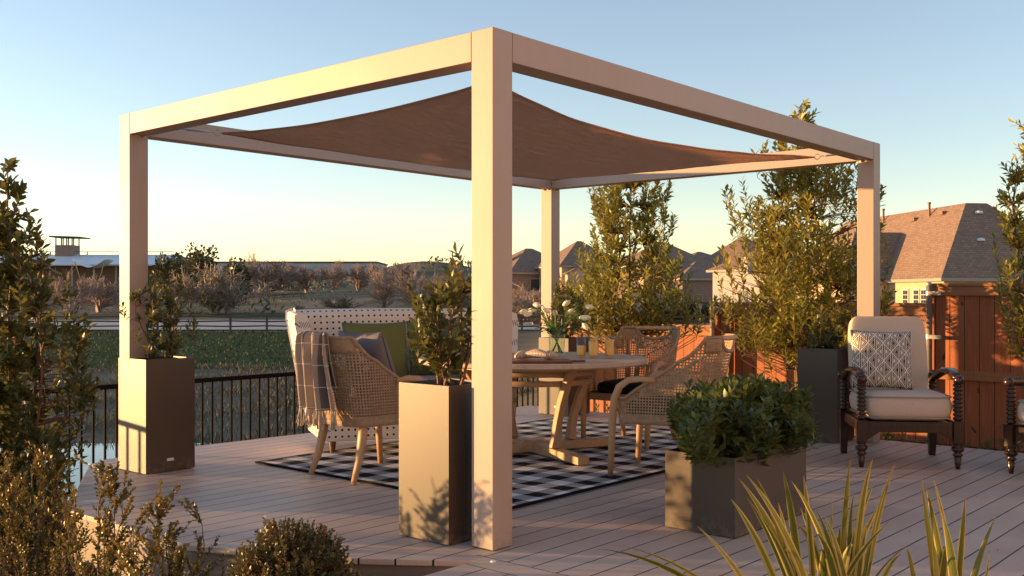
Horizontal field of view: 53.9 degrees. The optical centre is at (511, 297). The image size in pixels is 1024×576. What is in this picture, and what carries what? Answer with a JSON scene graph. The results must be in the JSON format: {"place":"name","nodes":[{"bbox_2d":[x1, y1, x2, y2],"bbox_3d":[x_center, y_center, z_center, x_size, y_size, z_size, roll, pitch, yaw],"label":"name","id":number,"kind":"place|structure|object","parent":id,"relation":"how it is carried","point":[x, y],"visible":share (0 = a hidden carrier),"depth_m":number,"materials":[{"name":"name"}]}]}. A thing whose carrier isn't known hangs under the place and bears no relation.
{"place":"outdoors","nodes":[
{"label":"outdoors","id":0,"kind":"place"},
{"bbox_2d":[0,443,216,499],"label":"lake","id":1,"kind":"structure","parent":0,"point":[99,450],"depth_m":26.73,"materials":[{"name":"blue liquid"}]},
{"bbox_2d":[17,329,294,370],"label":"lawn grass","id":2,"kind":"structure","parent":0,"point":[197,355],"depth_m":57.74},
{"bbox_2d":[14,362,535,444],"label":"bank grass","id":3,"kind":"structure","parent":0,"point":[289,402],"depth_m":35.67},
{"bbox_2d":[17,320,709,329],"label":"path","id":4,"kind":"structure","parent":0,"point":[235,324],"depth_m":91.28,"materials":[{"name":"concrete"}]},
{"bbox_2d":[0,261,1023,575],"bbox_3d":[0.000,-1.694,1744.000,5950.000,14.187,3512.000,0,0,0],"label":"ground","id":5,"kind":"structure","parent":0,"point":[528,339],"depth_m":55.99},
{"bbox_2d":[0,441,89,575],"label":"boxwood bush","id":6,"kind":"object","parent":5,"relation":"on","point":[8,507],"visible":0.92,"depth_m":5.07,"materials":[{"name":"green plant"}]},
{"bbox_2d":[0,157,101,543],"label":"holly tree","id":7,"kind":"object","parent":5,"relation":"on","point":[16,288],"visible":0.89,"depth_m":6.23,"materials":[{"name":"green plant"}]},
{"bbox_2d":[0,528,121,575],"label":"mulch","id":8,"kind":"object","parent":5,"relation":"on","point":[34,536],"visible":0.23,"depth_m":5.58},
{"bbox_2d":[225,515,362,575],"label":"boxwood ball","id":9,"kind":"object","parent":8,"relation":"on","point":[287,551],"visible":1,"depth_m":4.07,"materials":[{"name":"green plant"}]},
{"bbox_2d":[49,236,90,255],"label":"lookout tower","id":10,"kind":"structure","parent":5,"relation":"on","point":[62,249],"depth_m":217.11,"materials":[{"name":"brown brick"}]},
{"bbox_2d":[46,267,105,318],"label":"bare tree","id":11,"kind":"object","parent":5,"relation":"on","point":[85,291],"visible":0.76,"depth_m":113.85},
{"bbox_2d":[44,454,136,575],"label":"boxwood bush","id":12,"kind":"object","parent":5,"relation":"on","point":[109,491],"visible":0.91,"depth_m":4.59,"materials":[{"name":"green plant"}]},
{"bbox_2d":[0,251,187,290],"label":"pavilion","id":13,"kind":"structure","parent":5,"relation":"on","point":[101,266],"depth_m":217.00,"materials":[{"name":"white metal"}]},
{"bbox_2d":[74,276,119,311],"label":"bare shrub","id":14,"kind":"object","parent":5,"relation":"on","point":[103,303],"visible":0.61,"depth_m":121.96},
{"bbox_2d":[108,290,119,307],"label":"bare shrub","id":15,"kind":"object","parent":5,"relation":"on","point":[117,299],"visible":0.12,"depth_m":120.47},
{"bbox_2d":[104,479,228,575],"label":"boxwood bush","id":16,"kind":"object","parent":5,"relation":"on","point":[129,563],"visible":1,"depth_m":4.34,"materials":[{"name":"green plant"}]},
{"bbox_2d":[155,250,192,300],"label":"evergreen tree","id":17,"kind":"object","parent":5,"relation":"on","point":[162,260],"visible":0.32,"depth_m":159.67,"materials":[{"name":"green plant"}]},
{"bbox_2d":[183,242,219,289],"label":"evergreen tree","id":18,"kind":"object","parent":5,"relation":"on","point":[200,257],"visible":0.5,"depth_m":164.28,"materials":[{"name":"green plant"}]},
{"bbox_2d":[155,263,287,313],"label":"bare shrub","id":19,"kind":"object","parent":5,"relation":"on","point":[213,287],"visible":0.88,"depth_m":118.03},
{"bbox_2d":[215,292,248,314],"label":"bare tree","id":20,"kind":"object","parent":5,"relation":"on","point":[227,309],"visible":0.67,"depth_m":118.80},
{"bbox_2d":[223,256,241,302],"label":"evergreen tree","id":21,"kind":"object","parent":5,"relation":"on","point":[232,263],"visible":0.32,"depth_m":149.61,"materials":[{"name":"green plant"}]},
{"bbox_2d":[2,255,471,315],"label":"brush","id":22,"kind":"object","parent":5,"relation":"on","point":[317,287],"visible":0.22,"depth_m":185.01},
{"bbox_2d":[3,260,470,317],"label":"hill grass","id":23,"kind":"structure","parent":5,"relation":"on","point":[289,296],"depth_m":151.77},
{"bbox_2d":[234,257,252,299],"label":"evergreen tree","id":24,"kind":"object","parent":5,"relation":"on","point":[240,267],"visible":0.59,"depth_m":149.80,"materials":[{"name":"green plant"}]},
{"bbox_2d":[240,245,270,291],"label":"bare tree","id":25,"kind":"object","parent":5,"relation":"on","point":[249,263],"visible":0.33,"depth_m":189.76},
{"bbox_2d":[215,259,314,295],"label":"bare shrub","id":26,"kind":"object","parent":5,"relation":"on","point":[273,275],"visible":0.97,"depth_m":164.80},
{"bbox_2d":[3,372,538,495],"bbox_3d":[-2.334,1.323,9.877,0.080,1.255,9.200,0,0,41],"label":"railing","id":27,"kind":"object","parent":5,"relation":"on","point":[210,379],"visible":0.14,"depth_m":9.50,"materials":[{"name":"metal"}]},
{"bbox_2d":[269,264,304,285],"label":"bare shrub","id":28,"kind":"object","parent":5,"relation":"on","point":[291,274],"visible":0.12,"depth_m":239.77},
{"bbox_2d":[216,261,387,276],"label":"warehouse","id":29,"kind":"structure","parent":5,"relation":"on","point":[314,264],"depth_m":480.00,"materials":[{"name":"brown wood"}]},
{"bbox_2d":[291,266,325,292],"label":"bare shrub","id":30,"kind":"object","parent":5,"relation":"on","point":[302,281],"visible":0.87,"depth_m":169.32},
{"bbox_2d":[307,265,331,284],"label":"bare tree","id":31,"kind":"object","parent":5,"relation":"on","point":[317,270],"visible":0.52,"depth_m":239.50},
{"bbox_2d":[308,258,348,291],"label":"bare tree","id":32,"kind":"object","parent":5,"relation":"on","point":[336,274],"visible":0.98,"depth_m":170.00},
{"bbox_2d":[316,294,371,308],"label":"bare shrub","id":33,"kind":"object","parent":5,"relation":"on","point":[342,302],"visible":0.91,"depth_m":120.09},
{"bbox_2d":[0,314,715,330],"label":"rail fence","id":34,"kind":"object","parent":5,"relation":"on","point":[230,321],"visible":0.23,"depth_m":75.97,"materials":[{"name":"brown wood"}]},
{"bbox_2d":[338,263,383,291],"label":"bare shrub","id":35,"kind":"object","parent":5,"relation":"on","point":[360,277],"visible":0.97,"depth_m":171.74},
{"bbox_2d":[359,257,417,307],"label":"bare tree","id":36,"kind":"object","parent":5,"relation":"on","point":[386,292],"visible":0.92,"depth_m":118.20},
{"bbox_2d":[371,260,426,291],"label":"bare shrub","id":37,"kind":"object","parent":5,"relation":"on","point":[402,271],"visible":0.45,"depth_m":158.52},
{"bbox_2d":[388,262,441,306],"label":"bare tree","id":38,"kind":"object","parent":5,"relation":"on","point":[405,296],"visible":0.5,"depth_m":113.81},
{"bbox_2d":[417,276,447,295],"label":"bare shrub","id":39,"kind":"object","parent":5,"relation":"on","point":[432,282],"visible":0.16,"depth_m":139.22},
{"bbox_2d":[429,288,470,307],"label":"bare shrub","id":40,"kind":"object","parent":5,"relation":"on","point":[466,302],"visible":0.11,"depth_m":121.11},
{"bbox_2d":[471,248,540,299],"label":"house","id":41,"kind":"structure","parent":5,"relation":"on","point":[525,261],"depth_m":129.68,"materials":[{"name":"brown brick"}]},
{"bbox_2d":[530,279,538,290],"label":"window","id":42,"kind":"structure","parent":41,"relation":"in","point":[534,283],"depth_m":129.54,"materials":[{"name":"beige"}]},
{"bbox_2d":[512,294,540,324],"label":"bare shrub","id":43,"kind":"object","parent":5,"relation":"on","point":[523,305],"visible":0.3,"depth_m":88.92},
{"bbox_2d":[512,278,540,319],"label":"bare tree","id":44,"kind":"object","parent":5,"relation":"on","point":[517,296],"visible":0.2,"depth_m":100.31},
{"bbox_2d":[512,290,563,323],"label":"bare shrub","id":45,"kind":"object","parent":5,"relation":"on","point":[534,300],"visible":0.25,"depth_m":92.03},
{"bbox_2d":[70,405,1023,575],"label":"deck","id":46,"kind":"structure","parent":5,"relation":"on","point":[572,535],"depth_m":5.54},
{"bbox_2d":[119,355,194,473],"bbox_3d":[-2.488,0.808,7.051,0.372,0.772,0.372,0,0,41],"label":"planter","id":47,"kind":"object","parent":46,"relation":"on","point":[156,415],"visible":0.99,"depth_m":6.92,"materials":[{"name":"metal"}]},
{"bbox_2d":[118,252,207,358],"bbox_3d":[-2.463,0.073,7.046,0.497,0.791,0.495,0,0,23],"label":"potted shrub","id":48,"kind":"object","parent":47,"relation":"on","point":[170,345],"visible":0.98,"depth_m":7.00,"materials":[{"name":"green plant"}]},
{"bbox_2d":[399,378,471,544],"bbox_3d":[-0.323,0.811,5.092,0.352,0.766,0.350,0,0,41],"label":"planter","id":49,"kind":"object","parent":46,"relation":"on","point":[435,462],"visible":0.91,"depth_m":4.93,"materials":[{"name":"metal"}]},
{"bbox_2d":[401,241,471,385],"bbox_3d":[-0.323,0.094,5.103,0.491,0.760,0.564,0,0,0],"label":"potted shrub","id":50,"kind":"object","parent":49,"relation":"on","point":[437,355],"visible":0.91,"depth_m":5.00,"materials":[{"name":"green plant"}]},
{"bbox_2d":[255,418,677,508],"bbox_3d":[0.212,1.191,7.791,2.450,0.015,3.490,0,0,41],"label":"rug","id":51,"kind":"object","parent":46,"relation":"on","point":[537,478],"visible":0.46,"depth_m":7.13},
{"bbox_2d":[308,336,424,484],"bbox_3d":[-1.006,0.720,6.739,0.787,0.948,0.654,0,0,-45],"label":"woven armchair","id":52,"kind":"object","parent":51,"relation":"on","point":[362,413],"visible":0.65,"depth_m":6.46,"materials":[{"name":"wicker"}]},
{"bbox_2d":[294,331,337,430],"bbox_3d":[-1.238,0.527,6.434,0.360,0.625,0.199,0,0,45],"label":"throw blanket","id":53,"kind":"object","parent":52,"relation":"on","point":[316,376],"visible":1,"depth_m":6.38,"materials":[{"name":"beige fabric"}]},
{"bbox_2d":[338,331,398,400],"bbox_3d":[-0.960,0.465,6.800,0.481,0.501,0.149,0,20,45],"label":"throw pillow","id":54,"kind":"object","parent":52,"relation":"on","point":[374,345],"visible":0.41,"depth_m":6.65,"materials":[{"name":"grey fabric"}]},
{"bbox_2d":[285,308,517,452],"bbox_3d":[-0.868,0.635,8.296,1.858,1.106,0.885,0,0,-20],"label":"sofa","id":55,"kind":"object","parent":51,"relation":"on","point":[329,321],"visible":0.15,"depth_m":8.33,"materials":[{"name":"white fabric"}]},
{"bbox_2d":[342,322,408,376],"bbox_3d":[-1.083,0.440,8.020,0.521,0.501,0.169,0,-16,-20],"label":"throw pillow","id":56,"kind":"object","parent":55,"relation":"on","point":[394,334],"visible":0.37,"depth_m":8.01,"materials":[{"name":"green fabric"}]},
{"bbox_2d":[406,321,463,375],"bbox_3d":[-0.624,0.440,8.420,0.501,0.501,0.169,0,-16,-20],"label":"throw pillow","id":57,"kind":"object","parent":55,"relation":"on","point":[416,371],"visible":0.16,"depth_m":8.29,"materials":[{"name":"green fabric"}]},
{"bbox_2d":[419,352,647,464],"bbox_3d":[0.160,0.819,7.700,1.740,0.718,1.740,0,0,16],"label":"round table","id":58,"kind":"object","parent":51,"relation":"on","point":[555,446],"visible":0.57,"depth_m":7.36,"materials":[{"name":"brown wood"}]},
{"bbox_2d":[512,359,585,362],"bbox_3d":[0.201,0.450,7.122,0.640,0.016,0.280,0,0,-2],"label":"serving board","id":59,"kind":"object","parent":58,"relation":"on","point":[542,361],"visible":0.77,"depth_m":7.04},
{"bbox_2d":[514,350,532,358],"bbox_3d":[0.078,0.408,7.156,0.158,0.066,0.068,0,0,-29],"label":"pastry","id":60,"kind":"object","parent":59,"relation":"on","point":[519,355],"visible":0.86,"depth_m":7.12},
{"bbox_2d":[524,349,549,357],"bbox_3d":[0.179,0.396,7.107,0.196,0.066,0.068,0,0,20],"label":"pastry","id":61,"kind":"object","parent":59,"relation":"on","point":[536,353],"visible":1,"depth_m":7.08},
{"bbox_2d":[544,350,557,358],"bbox_3d":[0.262,0.408,7.151,0.068,0.066,0.158,0,0,38],"label":"pastry","id":62,"kind":"object","parent":59,"relation":"on","point":[553,354],"visible":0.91,"depth_m":7.13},
{"bbox_2d":[577,345,585,355],"bbox_3d":[0.525,0.373,7.620,0.077,0.169,0.077,0,0,0],"label":"juice glass","id":63,"kind":"object","parent":58,"relation":"on","point":[581,350],"visible":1,"depth_m":7.59,"materials":[{"name":"orange"}]},
{"bbox_2d":[589,341,597,355],"bbox_3d":[0.611,0.373,7.560,0.077,0.169,0.077,0,0,0],"label":"juice glass","id":64,"kind":"object","parent":58,"relation":"on","point":[593,348],"visible":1,"depth_m":7.53,"materials":[{"name":"orange"}]},
{"bbox_2d":[605,339,613,355],"bbox_3d":[0.735,0.373,7.600,0.077,0.169,0.077,0,0,0],"label":"juice glass","id":65,"kind":"object","parent":58,"relation":"on","point":[609,347],"visible":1,"depth_m":7.57,"materials":[{"name":"orange"}]},
{"bbox_3d":[0.350,0.345,7.860,0.134,0.226,0.134,0,0,0],"label":"glass vase","id":66,"kind":"object","parent":58,"relation":"on","visible":0},
{"bbox_2d":[519,308,561,352],"bbox_3d":[0.224,0.260,7.825,0.347,0.351,0.066,0,0,-9],"label":"tulip","id":67,"kind":"object","parent":66,"relation":"in","point":[522,311],"visible":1,"depth_m":7.81,"materials":[{"name":"white plant"}]},
{"bbox_2d":[523,310,560,352],"bbox_3d":[0.238,0.267,7.821,0.308,0.336,0.065,0,0,-21],"label":"tulip","id":68,"kind":"object","parent":66,"relation":"in","point":[527,314],"visible":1,"depth_m":7.81,"materials":[{"name":"white plant"}]},
{"bbox_2d":[533,302,562,352],"bbox_3d":[0.272,0.238,7.881,0.256,0.395,0.080,0,0,25],"label":"tulip","id":69,"kind":"object","parent":66,"relation":"in","point":[537,304],"visible":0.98,"depth_m":7.90,"materials":[{"name":"white plant"}]},
{"bbox_2d":[543,308,559,351],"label":"tulip","id":70,"kind":"object","parent":66,"relation":"in","point":[546,310],"visible":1,"depth_m":7.82,"materials":[{"name":"white plant"}]},
{"bbox_2d":[550,310,559,352],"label":"tulip","id":71,"kind":"object","parent":66,"relation":"in","point":[553,325],"visible":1,"depth_m":7.81,"materials":[{"name":"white plant"}]},
{"bbox_2d":[553,300,569,347],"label":"tulip","id":72,"kind":"object","parent":66,"relation":"in","point":[566,303],"visible":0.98,"depth_m":7.85,"materials":[{"name":"white plant"}]},
{"bbox_2d":[553,317,588,351],"bbox_3d":[0.453,0.293,7.809,0.309,0.285,0.051,0,0,26],"label":"tulip","id":73,"kind":"object","parent":66,"relation":"in","point":[585,326],"visible":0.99,"depth_m":7.79,"materials":[{"name":"white plant"}]},
{"bbox_2d":[555,313,587,346],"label":"tulip","id":74,"kind":"object","parent":66,"relation":"in","point":[583,317],"visible":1,"depth_m":7.80,"materials":[{"name":"white plant"}]},
{"bbox_2d":[563,304,592,331],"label":"tulip","id":75,"kind":"object","parent":66,"relation":"in","point":[588,306],"visible":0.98,"depth_m":7.85,"materials":[{"name":"white plant"}]},
{"bbox_2d":[580,326,679,449],"bbox_3d":[1.026,0.720,8.321,0.654,0.948,0.790,0,0,34],"label":"woven armchair","id":76,"kind":"object","parent":51,"relation":"on","point":[603,389],"visible":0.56,"depth_m":8.50,"materials":[{"name":"wicker"}]},
{"bbox_2d":[608,333,737,475],"bbox_3d":[1.117,0.720,6.768,0.790,0.948,0.654,0,0,26],"label":"woven armchair","id":77,"kind":"object","parent":51,"relation":"on","point":[644,407],"visible":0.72,"depth_m":6.56,"materials":[{"name":"wicker"}]},
{"bbox_2d":[120,27,879,550],"bbox_3d":[0.154,-0.039,7.717,3.530,2.476,4.803,0,0,41],"label":"pergola","id":78,"kind":"object","parent":46,"relation":"on","point":[492,59],"visible":0.84,"depth_m":5.70,"materials":[{"name":"beige metal"}]},
{"bbox_2d":[182,86,835,182],"bbox_3d":[0.154,-1.101,7.717,3.256,0.219,4.529,0,0,41],"label":"shade sail","id":79,"kind":"object","parent":78,"relation":"attached to","point":[550,144],"visible":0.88,"depth_m":6.99,"materials":[{"name":"brown fabric"}]},
{"bbox_2d":[539,337,589,415],"bbox_3d":[0.538,0.804,10.387,0.385,0.779,0.363,0,0,41],"label":"planter","id":80,"kind":"object","parent":46,"relation":"on","point":[548,397],"visible":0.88,"depth_m":10.27,"materials":[{"name":"metal"}]},
{"bbox_2d":[536,281,597,337],"bbox_3d":[0.574,0.169,10.379,0.638,0.665,0.630,0,0,0],"label":"potted shrub","id":81,"kind":"object","parent":80,"relation":"on","point":[559,307],"visible":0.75,"depth_m":10.31,"materials":[{"name":"green plant"}]},
{"bbox_2d":[665,444,805,537],"bbox_3d":[1.218,0.996,5.427,0.404,0.396,0.810,0,0,41],"label":"planter","id":82,"kind":"object","parent":46,"relation":"on","point":[698,496],"visible":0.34,"depth_m":5.15,"materials":[{"name":"concrete"}]},
{"bbox_2d":[665,370,821,469],"bbox_3d":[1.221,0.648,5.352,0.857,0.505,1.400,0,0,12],"label":"potted shrub","id":83,"kind":"object","parent":82,"relation":"in","point":[730,415],"visible":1,"depth_m":5.12,"materials":[{"name":"green plant"}]},
{"bbox_2d":[798,347,853,442],"bbox_3d":[2.646,0.809,8.484,0.345,0.769,0.350,0,0,41],"label":"planter","id":84,"kind":"object","parent":46,"relation":"on","point":[819,369],"visible":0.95,"depth_m":8.32,"materials":[{"name":"metal"}]},
{"bbox_2d":[805,309,846,353],"bbox_3d":[2.615,0.300,8.458,0.338,0.408,0.442,0,0,0],"label":"potted shrub","id":85,"kind":"object","parent":84,"relation":"on","point":[828,331],"visible":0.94,"depth_m":8.41,"materials":[{"name":"green plant"}]},
{"bbox_2d":[837,316,964,468],"bbox_3d":[2.839,0.674,7.439,0.741,1.054,0.851,0,0,7],"label":"spool armchair","id":86,"kind":"object","parent":46,"relation":"on","point":[920,407],"visible":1,"depth_m":7.10,"materials":[{"name":"fabric"}]},
{"bbox_2d":[850,330,912,389],"bbox_3d":[2.700,0.455,7.360,0.431,0.431,0.139,2,-14,8],"label":"patterned pillow","id":87,"kind":"object","parent":86,"relation":"on","point":[881,359],"visible":0.94,"depth_m":7.30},
{"bbox_2d":[1003,377,1023,473],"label":"spool armchair","id":88,"kind":"object","parent":46,"relation":"on","point":[1013,435],"visible":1,"depth_m":6.83,"materials":[{"name":"brown wood"}]},
{"bbox_2d":[534,241,615,305],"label":"house","id":89,"kind":"structure","parent":5,"relation":"on","point":[568,262],"depth_m":123.83,"materials":[{"name":"beige brick"}]},
{"bbox_2d":[562,323,715,412],"bbox_3d":[1.542,0.989,12.606,2.250,1.322,0.095,0,0,41],"label":"cedar fence","id":90,"kind":"object","parent":5,"relation":"on","point":[686,350],"visible":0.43,"depth_m":12.17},
{"bbox_2d":[560,180,725,410],"bbox_3d":[1.214,-0.025,11.440,2.017,3.056,1.534,0,0,34],"label":"holly tree","id":91,"kind":"object","parent":5,"relation":"on","point":[610,279],"visible":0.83,"depth_m":11.29,"materials":[{"name":"green plant"}]},
{"bbox_2d":[583,302,709,320],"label":"garden fence","id":92,"kind":"object","parent":5,"relation":"on","point":[704,303],"visible":0.04,"depth_m":104.29,"materials":[{"name":"brown wood"}]},
{"bbox_2d":[612,242,715,305],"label":"house","id":93,"kind":"structure","parent":5,"relation":"on","point":[690,258],"depth_m":115.01,"materials":[{"name":"brown brick"}]},
{"bbox_2d":[649,308,692,323],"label":"hedge","id":94,"kind":"object","parent":5,"relation":"on","point":[665,313],"visible":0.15,"depth_m":93.67,"materials":[{"name":"green plant"}]},
{"bbox_2d":[669,304,709,322],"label":"hedge","id":95,"kind":"object","parent":5,"relation":"on","point":[692,309],"visible":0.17,"depth_m":97.66,"materials":[{"name":"green plant"}]},
{"bbox_2d":[669,261,713,303],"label":"house","id":96,"kind":"structure","parent":5,"relation":"on","point":[701,280],"depth_m":108.47,"materials":[{"name":"brown brick"}]},
{"bbox_2d":[693,294,702,301],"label":"window","id":97,"kind":"structure","parent":96,"relation":"in","point":[695,297],"depth_m":108.18,"materials":[{"name":"beige"}]},
{"bbox_2d":[692,252,709,258],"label":"house","id":98,"kind":"structure","parent":5,"relation":"on","point":[702,255],"depth_m":148.72,"materials":[{"name":"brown brick"}]},
{"bbox_2d":[710,301,720,379],"bbox_3d":[2.371,0.822,11.779,0.165,1.556,0.068,0,0,69],"label":"steel post","id":99,"kind":"object","parent":5,"relation":"on","point":[712,328],"visible":0.17,"depth_m":11.80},
{"bbox_2d":[721,308,733,376],"bbox_3d":[2.491,0.890,11.633,0.100,1.520,0.120,0,0,41],"label":"wooden post","id":100,"kind":"object","parent":5,"relation":"on","point":[725,329],"visible":0.22,"depth_m":11.60,"materials":[{"name":"brown wood"}]},
{"bbox_2d":[704,237,755,264],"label":"house","id":101,"kind":"structure","parent":5,"relation":"on","point":[727,248],"depth_m":123.60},
{"bbox_2d":[601,458,910,575],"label":"flax plant","id":102,"kind":"object","parent":5,"relation":"on","point":[854,557],"visible":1,"depth_m":3.20,"materials":[{"name":"green plant"}]},
{"bbox_2d":[706,251,805,322],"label":"house","id":103,"kind":"structure","parent":5,"relation":"on","point":[749,277],"depth_m":93.62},
{"bbox_2d":[708,98,897,389],"bbox_3d":[2.785,-0.186,9.599,1.682,3.376,2.086,0,0,22],"label":"holly tree","id":104,"kind":"object","parent":5,"relation":"on","point":[779,290],"visible":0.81,"depth_m":9.26,"materials":[{"name":"green plant"}]},
{"bbox_2d":[594,403,1023,452],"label":"ground cover","id":105,"kind":"object","parent":5,"relation":"on","point":[884,435],"visible":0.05,"depth_m":8.45,"materials":[{"name":"green plant"}]},
{"bbox_2d":[715,302,925,441],"bbox_3d":[3.325,0.854,11.056,2.455,1.592,0.095,0,0,41],"label":"cedar fence","id":106,"kind":"object","parent":5,"relation":"on","point":[741,366],"visible":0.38,"depth_m":11.36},
{"bbox_2d":[791,202,1023,302],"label":"house","id":107,"kind":"structure","parent":5,"relation":"on","point":[950,244],"depth_m":63.49,"materials":[{"name":"beige brick"}]},
{"bbox_2d":[902,289,908,302],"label":"window","id":108,"kind":"structure","parent":107,"relation":"in","point":[905,292],"depth_m":64.14,"materials":[{"name":"beige"}]},
{"bbox_2d":[913,289,919,302],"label":"window","id":109,"kind":"structure","parent":107,"relation":"in","point":[916,292],"depth_m":62.85,"materials":[{"name":"beige"}]},
{"bbox_2d":[920,289,925,302],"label":"window","id":110,"kind":"structure","parent":107,"relation":"in","point":[922,291],"depth_m":62.17,"materials":[{"name":"beige"}]},
{"bbox_2d":[925,282,940,443],"bbox_3d":[4.242,0.722,10.153,0.165,1.756,0.068,0,0,69],"label":"steel post","id":111,"kind":"object","parent":5,"relation":"on","point":[929,292],"visible":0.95,"depth_m":10.17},
{"bbox_2d":[907,476,994,575],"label":"flax plant","id":112,"kind":"object","parent":5,"relation":"on","point":[940,559],"visible":1,"depth_m":3.03,"materials":[{"name":"green plant"}]},
{"bbox_2d":[932,282,1023,450],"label":"cedar fence","id":113,"kind":"object","parent":5,"relation":"on","point":[969,346],"visible":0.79,"depth_m":9.95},
{"bbox_2d":[990,118,1023,358],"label":"holly tree","id":114,"kind":"object","parent":5,"relation":"on","point":[1016,179],"visible":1,"depth_m":8.71,"materials":[{"name":"green plant"}]},
{"bbox_2d":[0,0,1023,266],"label":"sky","id":115,"kind":"structure","parent":0,"point":[938,84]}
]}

